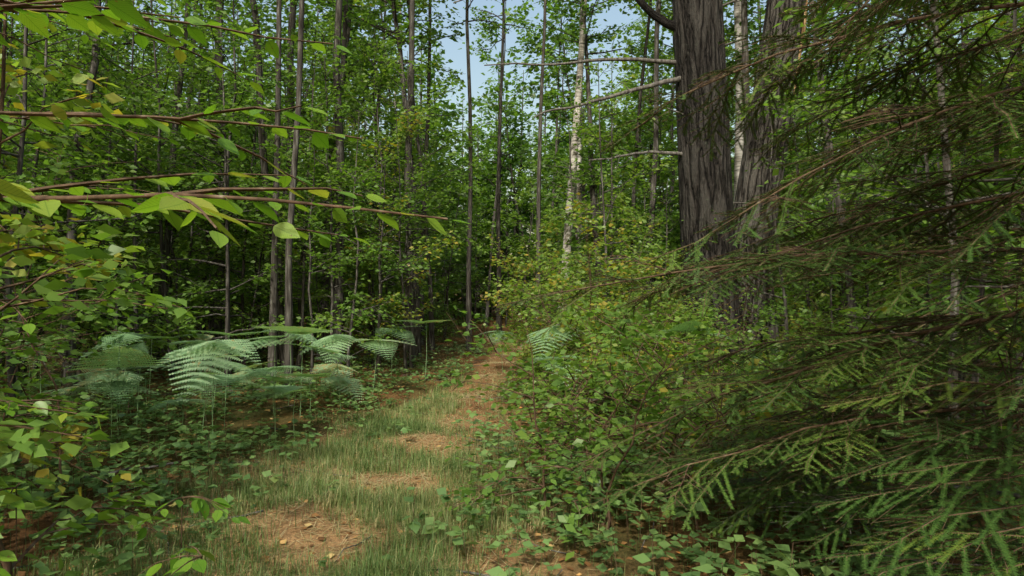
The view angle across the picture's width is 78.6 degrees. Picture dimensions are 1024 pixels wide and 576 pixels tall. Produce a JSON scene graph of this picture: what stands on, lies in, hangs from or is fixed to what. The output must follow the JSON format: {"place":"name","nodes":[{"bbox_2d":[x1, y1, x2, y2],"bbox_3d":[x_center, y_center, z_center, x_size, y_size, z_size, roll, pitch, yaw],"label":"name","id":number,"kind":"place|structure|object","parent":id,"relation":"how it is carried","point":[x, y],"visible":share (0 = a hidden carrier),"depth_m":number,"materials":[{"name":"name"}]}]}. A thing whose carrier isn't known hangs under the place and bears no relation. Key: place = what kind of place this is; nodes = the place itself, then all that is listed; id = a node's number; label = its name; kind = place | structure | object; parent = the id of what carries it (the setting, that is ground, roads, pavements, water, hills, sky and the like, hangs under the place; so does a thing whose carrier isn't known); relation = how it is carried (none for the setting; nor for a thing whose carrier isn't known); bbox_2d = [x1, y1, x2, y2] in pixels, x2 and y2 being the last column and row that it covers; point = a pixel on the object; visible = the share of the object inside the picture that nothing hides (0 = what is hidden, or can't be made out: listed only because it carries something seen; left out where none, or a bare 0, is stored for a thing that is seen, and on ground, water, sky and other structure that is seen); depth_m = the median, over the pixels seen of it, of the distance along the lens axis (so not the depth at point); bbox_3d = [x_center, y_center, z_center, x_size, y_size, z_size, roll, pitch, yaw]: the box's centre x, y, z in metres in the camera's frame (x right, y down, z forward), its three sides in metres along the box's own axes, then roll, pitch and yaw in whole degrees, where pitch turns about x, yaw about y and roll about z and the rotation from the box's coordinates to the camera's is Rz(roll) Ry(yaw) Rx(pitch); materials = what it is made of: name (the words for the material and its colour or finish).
{"place":"outdoors","nodes":[
{"label":"outdoors","id":0,"kind":"place"},
{"bbox_2d":[0,340,683,575],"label":"grass","id":1,"kind":"structure","parent":0,"point":[422,502],"depth_m":4.71,"materials":[{"name":"green plant"}]},
{"bbox_2d":[0,295,1023,575],"bbox_3d":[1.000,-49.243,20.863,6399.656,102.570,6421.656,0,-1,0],"label":"ground","id":2,"kind":"structure","parent":0,"point":[628,529],"depth_m":5.08,"materials":[{"name":"brown soil"}]},
{"bbox_2d":[0,0,469,575],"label":"leaves","id":3,"kind":"object","parent":2,"relation":"on","point":[122,14],"visible":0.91,"depth_m":2.00,"materials":[{"name":"green plant"}]},
{"bbox_2d":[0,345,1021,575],"bbox_3d":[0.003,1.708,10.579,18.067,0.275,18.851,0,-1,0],"label":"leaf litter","id":4,"kind":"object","parent":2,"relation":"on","point":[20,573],"visible":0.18,"depth_m":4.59,"materials":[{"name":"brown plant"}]},
{"bbox_2d":[0,0,1023,575],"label":"tree leaves","id":5,"kind":"object","parent":2,"relation":"on","point":[38,446],"visible":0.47,"depth_m":11.85,"materials":[{"name":"green plant"}]},
{"bbox_2d":[0,0,1023,575],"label":"branches","id":6,"kind":"object","parent":2,"relation":"on","point":[26,6],"visible":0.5,"depth_m":3.22,"materials":[{"name":"brown plant"}]},
{"bbox_2d":[0,0,1023,476],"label":"trees","id":7,"kind":"object","parent":2,"relation":"on","point":[274,302],"visible":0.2,"depth_m":13.60,"materials":[{"name":"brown plant"}]},
{"bbox_2d":[0,335,1023,575],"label":"ground cover","id":8,"kind":"object","parent":2,"relation":"on","point":[784,568],"visible":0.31,"depth_m":4.75,"materials":[{"name":"green plant"}]},
{"bbox_2d":[1,320,1023,443],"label":"ferns","id":9,"kind":"object","parent":2,"relation":"on","point":[127,357],"visible":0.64,"depth_m":7.31,"materials":[{"name":"green plant"}]},
{"bbox_2d":[8,0,1022,575],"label":"dead branches","id":10,"kind":"object","parent":2,"relation":"on","point":[630,154],"visible":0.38,"depth_m":4.68,"materials":[{"name":"grey wood"}]},
{"bbox_2d":[15,0,1023,575],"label":"fir needles","id":11,"kind":"object","parent":2,"relation":"on","point":[903,500],"visible":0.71,"depth_m":3.01,"materials":[{"name":"green plant"}]},
{"bbox_2d":[366,0,743,348],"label":"birch trunks","id":12,"kind":"object","parent":2,"relation":"on","point":[738,153],"visible":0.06,"depth_m":20.01,"materials":[{"name":"white plant"}]},
{"bbox_2d":[635,0,745,380],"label":"pine trunks","id":13,"kind":"object","parent":2,"relation":"on","point":[696,27],"visible":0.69,"depth_m":12.29,"materials":[{"name":"brown plant"}]},
{"bbox_2d":[734,0,805,365],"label":"pine trunk","id":14,"kind":"object","parent":2,"relation":"on","point":[750,180],"visible":0.33,"depth_m":13.60,"materials":[{"name":"brown plant"}]},
{"bbox_2d":[791,0,807,114],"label":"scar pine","id":15,"kind":"object","parent":14,"relation":"attached to","point":[803,30],"visible":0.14,"depth_m":13.81,"materials":[{"name":"grey plant"}]},
{"bbox_2d":[2,0,1022,284],"label":"sky","id":16,"kind":"structure","parent":0,"point":[453,51],"materials":[{"name":"blue"}]}
]}

